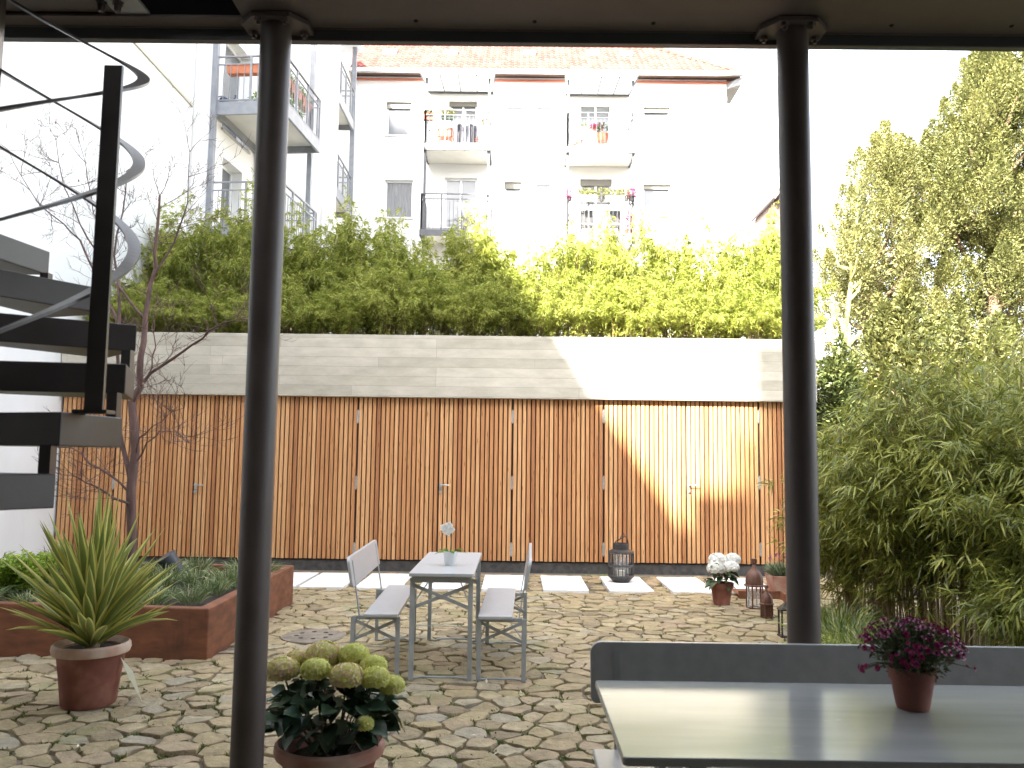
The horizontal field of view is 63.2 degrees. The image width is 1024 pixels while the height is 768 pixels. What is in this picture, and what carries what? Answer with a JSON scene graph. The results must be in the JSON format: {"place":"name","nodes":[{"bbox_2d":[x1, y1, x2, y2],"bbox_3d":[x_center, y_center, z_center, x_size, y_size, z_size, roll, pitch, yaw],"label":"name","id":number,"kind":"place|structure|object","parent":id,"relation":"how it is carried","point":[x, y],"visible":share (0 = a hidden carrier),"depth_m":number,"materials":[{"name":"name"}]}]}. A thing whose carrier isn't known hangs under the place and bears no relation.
{"place":"outdoors","nodes":[
{"label":"outdoors","id":0,"kind":"place"},
{"bbox_2d":[0,553,1023,767],"bbox_3d":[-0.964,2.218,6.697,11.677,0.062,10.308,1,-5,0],"label":"cobbled courtyard","id":1,"kind":"structure","parent":0,"point":[692,609],"depth_m":5.85,"materials":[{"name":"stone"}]},
{"bbox_2d":[0,0,149,509],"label":"spiral staircase","id":2,"kind":"structure","parent":1,"relation":"on","point":[96,379],"depth_m":2.88,"materials":[{"name":"metal"}]},
{"bbox_2d":[0,487,184,710],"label":"yucca plant","id":3,"kind":"object","parent":1,"relation":"on","point":[93,602],"visible":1,"depth_m":5.26,"materials":[{"name":"green plant"}]},
{"bbox_2d":[0,42,195,559],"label":"white building","id":4,"kind":"structure","parent":1,"relation":"on","point":[57,69],"depth_m":12.46,"materials":[{"name":"beige"}]},
{"bbox_2d":[0,562,293,661],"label":"corten planter","id":5,"kind":"object","parent":1,"relation":"on","point":[204,629],"visible":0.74,"depth_m":6.66,"materials":[{"name":"metal"}]},
{"bbox_2d":[0,549,41,596],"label":"garden herb","id":6,"kind":"object","parent":5,"relation":"on","point":[4,581],"visible":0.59,"depth_m":7.31,"materials":[{"name":"green plant"}]},
{"bbox_2d":[0,551,48,594],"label":"garden herb","id":7,"kind":"object","parent":5,"relation":"on","point":[18,580],"visible":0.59,"depth_m":7.34,"materials":[{"name":"green plant"}]},
{"bbox_2d":[0,83,292,565],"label":"bare tree","id":8,"kind":"object","parent":5,"relation":"on","point":[132,465],"visible":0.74,"depth_m":8.21,"materials":[{"name":"brown plant"}]},
{"bbox_2d":[187,44,320,330],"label":"balcony building","id":9,"kind":"structure","parent":1,"relation":"on","point":[213,81],"depth_m":18.16,"materials":[{"name":"white"}]},
{"bbox_2d":[221,44,250,153],"bbox_3d":[-6.372,-6.607,18.930,0.360,2.300,1.480,0,-5,5],"label":"window","id":10,"kind":"structure","parent":9,"relation":"in","point":[229,51],"depth_m":19.16,"materials":[{"name":"white"}]},
{"bbox_2d":[229,11,313,767],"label":"steel post","id":11,"kind":"object","parent":1,"relation":"on","point":[276,31],"visible":1,"depth_m":3.67,"materials":[{"name":"metal"}]},
{"bbox_2d":[281,629,345,644],"bbox_3d":[-1.781,2.281,7.468,0.570,0.056,0.570,1,-5,0],"label":"drain cover","id":12,"kind":"object","parent":1,"relation":"on","point":[306,637],"visible":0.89,"depth_m":7.42,"materials":[{"name":"stone"}]},
{"bbox_2d":[282,45,363,333],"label":"white block","id":13,"kind":"structure","parent":1,"relation":"on","point":[333,159],"depth_m":21.86,"materials":[{"name":"paint"}]},
{"bbox_2d":[299,573,349,589],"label":"paving slab","id":14,"kind":"structure","parent":1,"relation":"on","point":[340,581],"depth_m":10.72,"materials":[{"name":"concrete"}]},
{"bbox_2d":[265,640,406,767],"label":"hydrangea","id":15,"kind":"object","parent":1,"relation":"on","point":[360,676],"visible":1,"depth_m":3.88,"materials":[{"name":"plant"}]},
{"bbox_2d":[347,540,416,675],"bbox_3d":[-1.029,1.768,6.729,0.396,0.875,1.420,1,-5,-1],"label":"folding bench","id":16,"kind":"object","parent":1,"relation":"on","point":[390,602],"visible":0.79,"depth_m":6.33,"materials":[{"name":"grey paint"}]},
{"bbox_2d":[354,573,411,589],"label":"paving slab","id":17,"kind":"structure","parent":1,"relation":"on","point":[372,581],"depth_m":10.86,"materials":[{"name":"concrete"}]},
{"bbox_2d":[55,332,816,575],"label":"garden shed","id":18,"kind":"structure","parent":1,"relation":"on","point":[572,455],"depth_m":12.20,"materials":[{"name":"brown"}]},
{"bbox_2d":[111,276,191,331],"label":"bamboo clump","id":19,"kind":"object","parent":18,"relation":"on","point":[137,303],"visible":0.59,"depth_m":12.70,"materials":[{"name":"green plant"}]},
{"bbox_2d":[112,394,196,556],"bbox_3d":[-5.270,1.316,12.210,1.183,2.402,0.049,1,-5,0],"label":"door","id":20,"kind":"structure","parent":18,"relation":"in","point":[144,401],"depth_m":12.20,"materials":[{"name":"wood"}]},
{"bbox_2d":[133,198,206,298],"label":"bamboo clump","id":21,"kind":"object","parent":18,"relation":"on","point":[160,244],"visible":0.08,"depth_m":15.06,"materials":[{"name":"green plant"}]},
{"bbox_2d":[134,189,230,332],"bbox_3d":[-5.946,-2.002,15.312,1.793,3.161,2.178,-3,-6,33],"label":"bamboo clump","id":22,"kind":"object","parent":18,"relation":"on","point":[184,245],"visible":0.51,"depth_m":14.88,"materials":[{"name":"green plant"}]},
{"bbox_2d":[148,285,220,332],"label":"bamboo clump","id":23,"kind":"object","parent":18,"relation":"on","point":[185,327],"visible":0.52,"depth_m":12.86,"materials":[{"name":"green plant"}]},
{"bbox_2d":[167,196,247,332],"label":"bamboo clump","id":24,"kind":"object","parent":18,"relation":"on","point":[212,241],"visible":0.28,"depth_m":15.06,"materials":[{"name":"green plant"}]},
{"bbox_2d":[185,282,248,332],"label":"bamboo clump","id":25,"kind":"object","parent":18,"relation":"on","point":[224,302],"visible":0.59,"depth_m":12.84,"materials":[{"name":"green plant"}]},
{"bbox_2d":[191,395,244,557],"bbox_3d":[-4.067,1.325,12.178,1.175,2.397,0.098,1,-5,0],"label":"door","id":26,"kind":"structure","parent":18,"relation":"in","point":[206,485],"depth_m":12.20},
{"bbox_2d":[202,168,295,300],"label":"bamboo clump","id":27,"kind":"object","parent":18,"relation":"on","point":[236,261],"visible":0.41,"depth_m":14.78,"materials":[{"name":"green plant"}]},
{"bbox_2d":[217,291,295,333],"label":"bamboo clump","id":28,"kind":"object","parent":18,"relation":"on","point":[241,322],"visible":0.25,"depth_m":12.72,"materials":[{"name":"green plant"}]},
{"bbox_2d":[247,272,320,333],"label":"bamboo clump","id":29,"kind":"object","parent":18,"relation":"on","point":[289,296],"visible":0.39,"depth_m":12.95,"materials":[{"name":"green plant"}]},
{"bbox_2d":[235,200,336,331],"bbox_3d":[-4.110,-1.939,15.269,2.178,3.073,1.793,6,-7,-43],"label":"bamboo clump","id":30,"kind":"object","parent":18,"relation":"on","point":[287,257],"visible":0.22,"depth_m":14.90,"materials":[{"name":"green plant"}]},
{"bbox_2d":[286,209,364,333],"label":"bamboo clump","id":31,"kind":"object","parent":18,"relation":"on","point":[310,256],"visible":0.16,"depth_m":14.84,"materials":[{"name":"green plant"}]},
{"bbox_2d":[285,285,368,334],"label":"bamboo clump","id":32,"kind":"object","parent":18,"relation":"on","point":[317,327],"visible":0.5,"depth_m":12.81,"materials":[{"name":"green plant"}]},
{"bbox_2d":[288,185,390,332],"bbox_3d":[-2.958,-2.045,15.198,1.864,3.300,1.981,0,-5,12],"label":"bamboo clump","id":33,"kind":"object","parent":18,"relation":"on","point":[349,231],"visible":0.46,"depth_m":15.01,"materials":[{"name":"green plant"}]},
{"bbox_2d":[307,282,391,334],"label":"bamboo clump","id":34,"kind":"object","parent":18,"relation":"on","point":[345,307],"visible":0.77,"depth_m":12.62,"materials":[{"name":"green plant"}]},
{"bbox_2d":[322,208,419,292],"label":"bamboo clump","id":35,"kind":"object","parent":18,"relation":"on","point":[381,245],"visible":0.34,"depth_m":14.80,"materials":[{"name":"green plant"}]},
{"bbox_2d":[347,251,434,334],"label":"bamboo clump","id":36,"kind":"object","parent":18,"relation":"on","point":[386,281],"visible":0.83,"depth_m":12.75,"materials":[{"name":"green plant"}]},
{"bbox_2d":[353,397,438,559],"bbox_3d":[-1.694,1.356,12.189,1.211,2.398,0.049,1,-5,0],"label":"door","id":37,"kind":"structure","parent":18,"relation":"in","point":[360,412],"depth_m":12.18,"materials":[{"name":"wood"}]},
{"bbox_2d":[357,207,444,333],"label":"bamboo clump","id":38,"kind":"object","parent":18,"relation":"on","point":[427,245],"visible":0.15,"depth_m":15.43,"materials":[{"name":"green plant"}]},
{"bbox_2d":[383,258,475,335],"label":"bamboo clump","id":39,"kind":"object","parent":18,"relation":"on","point":[437,286],"visible":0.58,"depth_m":12.82,"materials":[{"name":"green plant"}]},
{"bbox_2d":[423,274,513,335],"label":"bamboo clump","id":40,"kind":"object","parent":18,"relation":"on","point":[466,329],"visible":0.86,"depth_m":12.71,"materials":[{"name":"green plant"}]},
{"bbox_2d":[422,200,520,333],"bbox_3d":[-0.969,-1.903,15.139,1.981,3.056,1.864,-4,-7,42],"label":"bamboo clump","id":41,"kind":"object","parent":18,"relation":"on","point":[452,244],"visible":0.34,"depth_m":14.92,"materials":[{"name":"green plant"}]},
{"bbox_2d":[438,398,513,560],"bbox_3d":[-0.523,1.368,12.157,1.086,2.398,0.098,1,-5,0],"label":"door","id":42,"kind":"structure","parent":18,"relation":"in","point":[510,412],"depth_m":12.18,"materials":[{"name":"wood"}]},
{"bbox_2d":[438,211,525,331],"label":"bamboo clump","id":43,"kind":"object","parent":18,"relation":"on","point":[470,256],"visible":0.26,"depth_m":14.83,"materials":[{"name":"green plant"}]},
{"bbox_2d":[465,268,544,336],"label":"bamboo clump","id":44,"kind":"object","parent":18,"relation":"on","point":[508,278],"visible":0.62,"depth_m":12.87,"materials":[{"name":"green plant"}]},
{"bbox_2d":[491,230,582,329],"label":"bamboo clump","id":45,"kind":"object","parent":18,"relation":"on","point":[529,268],"visible":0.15,"depth_m":15.01,"materials":[{"name":"green plant"}]},
{"bbox_2d":[495,271,579,336],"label":"bamboo clump","id":46,"kind":"object","parent":18,"relation":"on","point":[545,317],"visible":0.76,"depth_m":12.80,"materials":[{"name":"green plant"}]},
{"bbox_2d":[529,211,605,329],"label":"bamboo clump","id":47,"kind":"object","parent":18,"relation":"on","point":[560,260],"visible":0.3,"depth_m":15.04,"materials":[{"name":"green plant"}]},
{"bbox_2d":[530,280,626,336],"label":"bamboo clump","id":48,"kind":"object","parent":18,"relation":"on","point":[578,325],"visible":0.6,"depth_m":12.83,"materials":[{"name":"green plant"}]},
{"bbox_2d":[560,207,647,336],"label":"bamboo clump","id":49,"kind":"object","parent":18,"relation":"on","point":[583,273],"visible":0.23,"depth_m":15.05,"materials":[{"name":"green plant"}]},
{"bbox_2d":[570,277,658,337],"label":"bamboo clump","id":50,"kind":"object","parent":18,"relation":"on","point":[618,287],"visible":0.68,"depth_m":12.74,"materials":[{"name":"green plant"}]},
{"bbox_2d":[581,207,678,337],"bbox_3d":[2.258,-1.814,15.143,2.013,2.960,1.923,4,-6,-28],"label":"bamboo clump","id":51,"kind":"object","parent":18,"relation":"on","point":[653,255],"visible":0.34,"depth_m":14.91,"materials":[{"name":"green plant"}]},
{"bbox_2d":[602,400,685,562],"bbox_3d":[1.929,1.400,12.167,1.215,2.398,0.049,1,-5,0],"label":"door","id":52,"kind":"structure","parent":18,"relation":"in","point":[680,406],"depth_m":12.16,"materials":[{"name":"wood"}]},
{"bbox_2d":[603,275,694,337],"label":"bamboo clump","id":53,"kind":"object","parent":18,"relation":"on","point":[653,307],"visible":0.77,"depth_m":12.62,"materials":[{"name":"green plant"}]},
{"bbox_2d":[634,206,708,334],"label":"bamboo clump","id":54,"kind":"object","parent":18,"relation":"on","point":[678,251],"visible":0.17,"depth_m":15.06,"materials":[{"name":"green plant"}]},
{"bbox_2d":[644,280,732,338],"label":"bamboo clump","id":55,"kind":"object","parent":18,"relation":"on","point":[693,307],"visible":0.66,"depth_m":12.73,"materials":[{"name":"green plant"}]},
{"bbox_2d":[668,216,752,336],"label":"bamboo clump","id":56,"kind":"object","parent":18,"relation":"on","point":[708,278],"visible":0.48,"depth_m":14.71,"materials":[{"name":"green plant"}]},
{"bbox_2d":[682,287,756,338],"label":"bamboo clump","id":57,"kind":"object","parent":18,"relation":"on","point":[723,330],"visible":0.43,"depth_m":12.82,"materials":[{"name":"green plant"}]},
{"bbox_2d":[686,401,761,563],"bbox_3d":[3.097,1.411,12.136,1.075,2.397,0.098,1,-5,0],"label":"door","id":58,"kind":"structure","parent":18,"relation":"in","point":[691,484],"depth_m":12.16,"materials":[{"name":"wood"}]},
{"bbox_2d":[694,217,780,338],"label":"bamboo clump","id":59,"kind":"object","parent":18,"relation":"on","point":[753,279],"visible":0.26,"depth_m":14.60,"materials":[{"name":"green plant"}]},
{"bbox_2d":[722,285,781,338],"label":"bamboo clump","id":60,"kind":"object","parent":18,"relation":"on","point":[751,300],"visible":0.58,"depth_m":12.72,"materials":[{"name":"green plant"}]},
{"bbox_2d":[734,200,838,314],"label":"bamboo clump","id":61,"kind":"object","parent":18,"relation":"on","point":[757,257],"visible":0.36,"depth_m":14.95,"materials":[{"name":"green plant"}]},
{"bbox_2d":[754,289,829,338],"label":"bamboo clump","id":62,"kind":"object","parent":18,"relation":"on","point":[820,321],"visible":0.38,"depth_m":12.70,"materials":[{"name":"green plant"}]},
{"bbox_2d":[408,552,481,680],"bbox_3d":[-0.516,1.827,6.722,0.475,0.770,1.420,1,-5,0],"label":"folding table","id":63,"kind":"object","parent":1,"relation":"on","point":[429,568],"visible":0.98,"depth_m":6.09,"materials":[{"name":"grey paint"}]},
{"bbox_2d":[1,574,1002,767],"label":"joint moss","id":64,"kind":"object","parent":1,"relation":"on","point":[178,731],"visible":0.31,"depth_m":5.15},
{"bbox_2d":[481,575,525,591],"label":"paving slab","id":65,"kind":"structure","parent":1,"relation":"on","point":[499,581],"depth_m":10.85,"materials":[{"name":"concrete"}]},
{"bbox_2d":[476,543,531,682],"bbox_3d":[-0.043,1.774,6.663,0.396,0.875,1.360,1,-5,1],"label":"folding bench","id":66,"kind":"object","parent":1,"relation":"on","point":[498,605],"visible":1,"depth_m":6.07,"materials":[{"name":"grey paint"}]},
{"bbox_2d":[349,45,744,337],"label":"building","id":67,"kind":"structure","parent":1,"relation":"on","point":[661,113],"depth_m":28.85,"materials":[{"name":"white"}]},
{"bbox_2d":[384,103,411,136],"bbox_3d":[-3.942,-9.227,29.079,0.967,1.272,0.260,1,-5,0],"label":"window","id":68,"kind":"structure","parent":67,"relation":"in","point":[399,115],"depth_m":29.14,"materials":[{"name":"white"}]},
{"bbox_2d":[383,181,412,218],"bbox_3d":[-3.915,-6.370,28.813,1.054,1.381,0.260,1,-5,0],"label":"window","id":69,"kind":"structure","parent":67,"relation":"in","point":[399,194],"depth_m":28.90,"materials":[{"name":"white"}]},
{"bbox_2d":[444,179,476,227],"bbox_3d":[-1.777,-6.235,28.885,1.119,1.780,0.070,1,-5,0],"label":"window","id":70,"kind":"structure","parent":67,"relation":"in","point":[451,185],"depth_m":28.89,"materials":[{"name":"white"}]},
{"bbox_2d":[449,102,476,142],"bbox_3d":[-1.719,-9.090,29.126,0.976,1.566,0.120,1,-5,0],"label":"window","id":71,"kind":"structure","parent":67,"relation":"in","point":[454,105],"depth_m":29.15,"materials":[{"name":"white"}]},
{"bbox_2d":[503,182,522,215],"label":"window","id":72,"kind":"structure","parent":67,"relation":"in","point":[513,190],"depth_m":28.86,"materials":[{"name":"white"}]},
{"bbox_2d":[505,106,523,137],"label":"window","id":73,"kind":"structure","parent":67,"relation":"in","point":[514,114],"depth_m":29.14,"materials":[{"name":"white"}]},
{"bbox_2d":[533,183,552,215],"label":"window","id":74,"kind":"structure","parent":67,"relation":"in","point":[542,190],"depth_m":28.88,"materials":[{"name":"white"}]},
{"bbox_2d":[534,106,552,137],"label":"window","id":75,"kind":"structure","parent":67,"relation":"in","point":[543,114],"depth_m":29.13,"materials":[{"name":"white"}]},
{"bbox_2d":[580,180,610,231],"bbox_3d":[2.894,-6.157,28.760,1.170,1.866,0.260,1,-5,0],"label":"window","id":76,"kind":"structure","parent":67,"relation":"in","point":[600,208],"depth_m":28.84,"materials":[{"name":"white"}]},
{"bbox_2d":[580,105,612,146],"bbox_3d":[2.912,-8.997,29.024,1.198,1.593,0.260,1,-5,0],"label":"window","id":77,"kind":"structure","parent":67,"relation":"in","point":[583,108],"depth_m":29.14,"materials":[{"name":"white"}]},
{"bbox_2d":[642,108,671,137],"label":"window","id":78,"kind":"structure","parent":67,"relation":"in","point":[656,121],"depth_m":29.09,"materials":[{"name":"white"}]},
{"bbox_2d":[642,185,671,216],"bbox_3d":[5.001,-6.322,28.765,1.031,1.152,0.260,1,-5,0],"label":"window","id":79,"kind":"structure","parent":67,"relation":"in","point":[656,198],"depth_m":28.84,"materials":[{"name":"white"}]},
{"bbox_2d":[540,575,588,592],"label":"paving slab","id":80,"kind":"structure","parent":1,"relation":"on","point":[571,584],"depth_m":10.72,"materials":[{"name":"concrete"}]},
{"bbox_2d":[600,576,653,593],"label":"paving slab","id":81,"kind":"structure","parent":1,"relation":"on","point":[636,585],"depth_m":10.63,"materials":[{"name":"concrete"}]},
{"bbox_2d":[608,533,633,582],"bbox_3d":[1.449,2.304,11.063,0.346,0.641,0.346,1,-5,0],"label":"black lantern","id":82,"kind":"object","parent":81,"relation":"on","point":[620,576],"visible":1,"depth_m":10.97,"materials":[{"name":"metal"}]},
{"bbox_2d":[656,577,711,593],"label":"paving slab","id":83,"kind":"structure","parent":1,"relation":"on","point":[684,585],"depth_m":10.81,"materials":[{"name":"concrete"}]},
{"bbox_2d":[703,552,740,605],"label":"white hydrangea","id":84,"kind":"object","parent":1,"relation":"on","point":[721,563],"visible":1,"depth_m":9.38,"materials":[{"name":"plant"}]},
{"bbox_2d":[744,558,763,608],"bbox_3d":[2.697,2.216,9.261,0.230,0.544,0.230,1,-5,0],"label":"dome lantern","id":85,"kind":"object","parent":1,"relation":"on","point":[754,577],"visible":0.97,"depth_m":9.21,"materials":[{"name":"brown metal"}]},
{"bbox_2d":[751,188,779,248],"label":"house","id":86,"kind":"structure","parent":1,"relation":"on","point":[761,222],"depth_m":25.32,"materials":[{"name":"grey"}]},
{"bbox_2d":[760,553,785,592],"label":"potted lavender","id":87,"kind":"object","parent":1,"relation":"on","point":[775,575],"visible":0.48,"depth_m":10.10,"materials":[{"name":"ceramic"}]},
{"bbox_2d":[754,16,826,643],"bbox_3d":[1.278,0.146,3.696,0.310,3.624,0.280,1,-5,0],"label":"steel post","id":88,"kind":"object","parent":1,"relation":"on","point":[793,36],"visible":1,"depth_m":3.68,"materials":[{"name":"metal"}]},
{"bbox_2d":[590,641,1023,767],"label":"folding bench","id":89,"kind":"object","parent":1,"relation":"on","point":[739,662],"visible":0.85,"depth_m":3.40,"materials":[{"name":"grey paint"}]},
{"bbox_2d":[595,680,1023,767],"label":"folding table","id":90,"kind":"object","parent":1,"relation":"on","point":[668,724],"visible":1,"depth_m":2.66,"materials":[{"name":"grey paint"}]},
{"bbox_2d":[857,616,975,711],"bbox_3d":[1.385,0.962,2.886,0.403,0.311,0.343,1,-5,0],"label":"potted mum","id":91,"kind":"object","parent":90,"relation":"on","point":[916,655],"visible":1,"depth_m":2.83,"materials":[{"name":"plant"}]},
{"bbox_2d":[765,598,898,627],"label":"grass tuft","id":92,"kind":"object","parent":1,"relation":"on","point":[843,608],"visible":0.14,"depth_m":7.20,"materials":[{"name":"green plant"}]},
{"bbox_2d":[771,599,900,637],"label":"grass tuft","id":93,"kind":"object","parent":1,"relation":"on","point":[849,619],"visible":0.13,"depth_m":6.96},
{"bbox_2d":[816,333,886,541],"bbox_3d":[5.540,1.069,14.524,2.391,3.936,1.889,-4,-7,41],"label":"dark shrub","id":94,"kind":"object","parent":1,"relation":"on","point":[831,380],"visible":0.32,"depth_m":14.21,"materials":[{"name":"green plant"}]},
{"bbox_2d":[767,401,939,622],"bbox_3d":[3.456,1.248,8.175,1.783,2.315,1.702,4,-6,-30],"label":"garden bamboo","id":95,"kind":"object","parent":1,"relation":"on","point":[826,564],"visible":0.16,"depth_m":7.97,"materials":[{"name":"green plant"}]},
{"bbox_2d":[816,145,892,427],"bbox_3d":[6.627,-0.787,16.690,2.084,8.058,1.924,-4,-7,44],"label":"slender tree","id":96,"kind":"object","parent":1,"relation":"on","point":[858,232],"visible":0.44,"depth_m":16.65,"materials":[{"name":"green plant"}]},
{"bbox_2d":[813,119,962,423],"bbox_3d":[7.875,-1.264,18.287,3.738,9.314,3.434,1,-5,0],"label":"pale tree","id":97,"kind":"object","parent":1,"relation":"on","point":[890,159],"visible":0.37,"depth_m":17.94,"materials":[{"name":"green plant"}]},
{"bbox_2d":[755,305,1023,645],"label":"garden bamboo","id":98,"kind":"object","parent":1,"relation":"on","point":[908,563],"visible":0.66,"depth_m":7.14,"materials":[{"name":"green plant"}]},
{"bbox_2d":[854,277,981,448],"bbox_3d":[7.266,0.585,14.974,3.048,5.010,3.063,1,-5,0],"label":"leafy shrub","id":99,"kind":"object","parent":1,"relation":"on","point":[894,323],"visible":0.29,"depth_m":14.86,"materials":[{"name":"green plant"}]},
{"bbox_2d":[848,51,1023,396],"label":"leafy tree","id":100,"kind":"object","parent":1,"relation":"on","point":[982,131],"visible":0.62,"depth_m":18.42,"materials":[{"name":"green plant"}]},
{"bbox_2d":[857,298,1023,630],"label":"garden bamboo","id":101,"kind":"object","parent":1,"relation":"on","point":[990,348],"visible":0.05,"depth_m":8.44,"materials":[{"name":"green plant"}]},
{"bbox_2d":[878,326,1023,646],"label":"garden bamboo","id":102,"kind":"object","parent":1,"relation":"on","point":[974,505],"visible":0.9,"depth_m":6.36,"materials":[{"name":"green plant"}]},
{"bbox_2d":[902,309,1023,552],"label":"leafy shrub","id":103,"kind":"object","parent":1,"relation":"on","point":[959,323],"visible":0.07,"depth_m":14.57,"materials":[{"name":"green plant"}]},
{"bbox_2d":[924,507,1023,646],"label":"garden bamboo","id":104,"kind":"object","parent":1,"relation":"on","point":[1004,608],"visible":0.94,"depth_m":5.66,"materials":[{"name":"green plant"}]},
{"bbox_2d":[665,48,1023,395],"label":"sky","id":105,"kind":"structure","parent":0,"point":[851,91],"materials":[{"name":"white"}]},
{"bbox_3d":[11.697,-7.526,-7.452,36.700,17.100,7.880,1,-5,0],"label":"own house","id":106,"kind":"object","parent":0,"visible":0},
{"bbox_2d":[4,0,1023,51],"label":"steel canopy","id":107,"kind":"object","parent":106,"relation":"attached to","point":[953,25],"visible":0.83,"depth_m":3.88,"materials":[{"name":"black"}]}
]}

